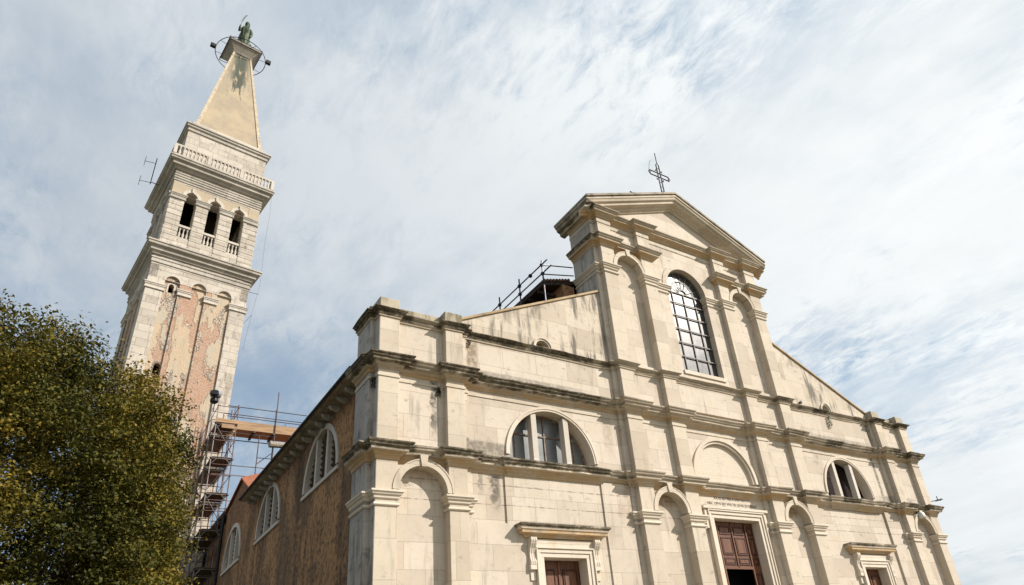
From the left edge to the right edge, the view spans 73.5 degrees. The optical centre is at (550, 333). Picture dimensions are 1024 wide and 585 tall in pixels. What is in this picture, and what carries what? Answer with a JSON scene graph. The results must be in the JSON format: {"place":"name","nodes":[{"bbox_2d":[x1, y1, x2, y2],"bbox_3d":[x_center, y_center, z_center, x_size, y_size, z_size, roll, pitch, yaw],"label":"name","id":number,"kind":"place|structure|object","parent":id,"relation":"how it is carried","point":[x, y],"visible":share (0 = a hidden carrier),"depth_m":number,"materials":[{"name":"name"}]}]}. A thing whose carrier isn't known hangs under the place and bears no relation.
{"place":"outdoors","nodes":[
{"label":"outdoors","id":0,"kind":"place"},
{"bbox_2d":[0,0,1023,584],"label":"sky","id":1,"kind":"structure","parent":0,"point":[427,157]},
{"bbox_3d":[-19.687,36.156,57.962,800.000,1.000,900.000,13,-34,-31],"label":"ground","id":2,"kind":"structure","parent":0,"visible":0},
{"bbox_2d":[0,288,208,584],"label":"holm oak","id":3,"kind":"object","parent":2,"relation":"on","point":[47,406],"visible":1,"depth_m":11.61,"materials":[{"name":"green plant"}]},
{"bbox_2d":[61,37,274,582],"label":"bell tower","id":4,"kind":"structure","parent":2,"relation":"on","point":[191,280],"depth_m":50.00,"materials":[{"name":"stone"}]},
{"bbox_2d":[138,156,158,184],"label":"tv aerial","id":5,"kind":"object","parent":4,"relation":"attached to","point":[150,182],"visible":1,"depth_m":52.72,"materials":[{"name":"metal"}]},
{"bbox_2d":[150,361,161,374],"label":"slit window","id":6,"kind":"structure","parent":4,"relation":"in","point":[159,364],"depth_m":44.73,"materials":[{"name":"black"}]},
{"bbox_2d":[166,283,175,294],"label":"slit window","id":7,"kind":"structure","parent":4,"relation":"in","point":[170,284],"depth_m":47.57,"materials":[{"name":"black"}]},
{"bbox_2d":[210,35,270,75],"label":"light ring","id":8,"kind":"object","parent":4,"relation":"attached to","point":[214,45],"visible":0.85,"depth_m":63.71,"materials":[{"name":"metal"}]},
{"bbox_2d":[238,15,252,45],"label":"statue","id":9,"kind":"object","parent":4,"relation":"on","point":[246,32],"visible":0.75,"depth_m":65.78,"materials":[{"name":"green metal"}]},
{"bbox_2d":[243,207,270,346],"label":"lightning cable","id":10,"kind":"object","parent":4,"relation":"attached to","point":[259,286],"visible":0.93,"depth_m":51.70,"materials":[{"name":"metal"}]},
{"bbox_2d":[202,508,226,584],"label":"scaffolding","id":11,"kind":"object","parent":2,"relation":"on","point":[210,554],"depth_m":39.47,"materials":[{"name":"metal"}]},
{"bbox_2d":[172,399,263,584],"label":"tower scaffold","id":12,"kind":"object","parent":2,"relation":"on","point":[210,476],"visible":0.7,"depth_m":39.42,"materials":[{"name":"metal"}]},
{"bbox_2d":[210,390,221,411],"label":"round lamp","id":13,"kind":"object","parent":12,"relation":"attached to","point":[215,395],"visible":1,"depth_m":42.12,"materials":[{"name":"grey plastic"}]},
{"bbox_2d":[214,392,306,473],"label":"timber gangway","id":14,"kind":"object","parent":12,"relation":"attached to","point":[258,431],"visible":0.66,"depth_m":40.98,"materials":[{"name":"brown wood"}]},
{"bbox_2d":[213,192,960,584],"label":"church","id":15,"kind":"structure","parent":2,"relation":"on","point":[623,408],"depth_m":25.56,"materials":[{"name":"stone"}]},
{"bbox_2d":[220,523,240,576],"bbox_3d":[-15.936,10.796,34.708,0.510,2.220,4.060,13,-34,-31],"label":"flank window","id":16,"kind":"structure","parent":15,"relation":"in","point":[232,550],"depth_m":34.89,"materials":[{"name":"stone"}]},
{"bbox_2d":[253,482,279,545],"bbox_3d":[-12.019,7.628,29.677,0.510,2.220,4.060,13,-34,-31],"label":"flank window","id":17,"kind":"structure","parent":15,"relation":"in","point":[269,514],"depth_m":29.85,"materials":[{"name":"stone"}]},
{"bbox_2d":[300,423,338,501],"bbox_3d":[-8.041,4.411,24.568,0.510,2.220,4.060,13,-34,-31],"label":"flank window","id":18,"kind":"structure","parent":15,"relation":"in","point":[323,459],"depth_m":24.69,"materials":[{"name":"stone"}]},
{"bbox_2d":[370,375,375,387],"bbox_3d":[-5.190,1.425,20.191,0.264,0.511,0.186,13,-34,-31],"label":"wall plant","id":19,"kind":"object","parent":15,"relation":"attached to","point":[372,381],"depth_m":20.18,"materials":[{"name":"green plant"}]},
{"bbox_2d":[493,259,573,310],"bbox_3d":[-1.012,-0.468,30.254,1.876,3.455,6.700,13,-34,-31],"label":"roof guardrail","id":20,"kind":"object","parent":15,"relation":"on","point":[543,281],"visible":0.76,"depth_m":29.15,"materials":[{"name":"metal"}]},
{"bbox_2d":[505,407,598,465],"bbox_3d":[-0.098,3.604,23.289,3.700,2.120,0.585,13,-34,-31],"label":"lunette window","id":21,"kind":"structure","parent":15,"relation":"in","point":[532,437],"depth_m":23.49,"materials":[{"name":"glass"}]},
{"bbox_2d":[544,561,580,584],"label":"side door","id":22,"kind":"structure","parent":15,"relation":"in","point":[556,572],"depth_m":21.33,"materials":[{"name":"brown wood"}]},
{"bbox_2d":[648,153,669,191],"bbox_3d":[5.493,-8.103,34.602,1.504,2.770,0.073,13,-34,-31],"label":"iron cross","id":23,"kind":"object","parent":15,"relation":"on","point":[660,174],"visible":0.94,"depth_m":34.48,"materials":[{"name":"grey metal"}]},
{"bbox_2d":[667,272,718,376],"bbox_3d":[6.191,-0.459,30.620,2.480,5.440,0.100,13,-34,-31],"label":"arched window","id":24,"kind":"structure","parent":15,"relation":"in","point":[693,336],"depth_m":30.64,"materials":[{"name":"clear glass"}]},
{"bbox_2d":[715,521,764,584],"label":"portal door","id":25,"kind":"structure","parent":15,"relation":"in","point":[738,549],"depth_m":26.14,"materials":[{"name":"brown wood"}]},
{"bbox_2d":[824,456,875,499],"bbox_3d":[13.594,6.844,31.909,3.700,2.120,0.585,13,-34,-31],"label":"lunette window","id":26,"kind":"structure","parent":15,"relation":"in","point":[839,481],"depth_m":32.21,"materials":[{"name":"stone"}]},
{"bbox_2d":[866,569,881,584],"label":"side door","id":27,"kind":"structure","parent":15,"relation":"in","point":[873,575],"depth_m":30.07,"materials":[{"name":"brown wood"}]},
{"bbox_2d":[917,511,925,542],"bbox_3d":[18.018,9.247,33.009,0.400,1.503,0.554,-2,-29,-7],"label":"floodlight","id":28,"kind":"object","parent":15,"relation":"attached to","point":[921,515],"visible":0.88,"depth_m":33.03,"materials":[{"name":"metal"}]}
]}

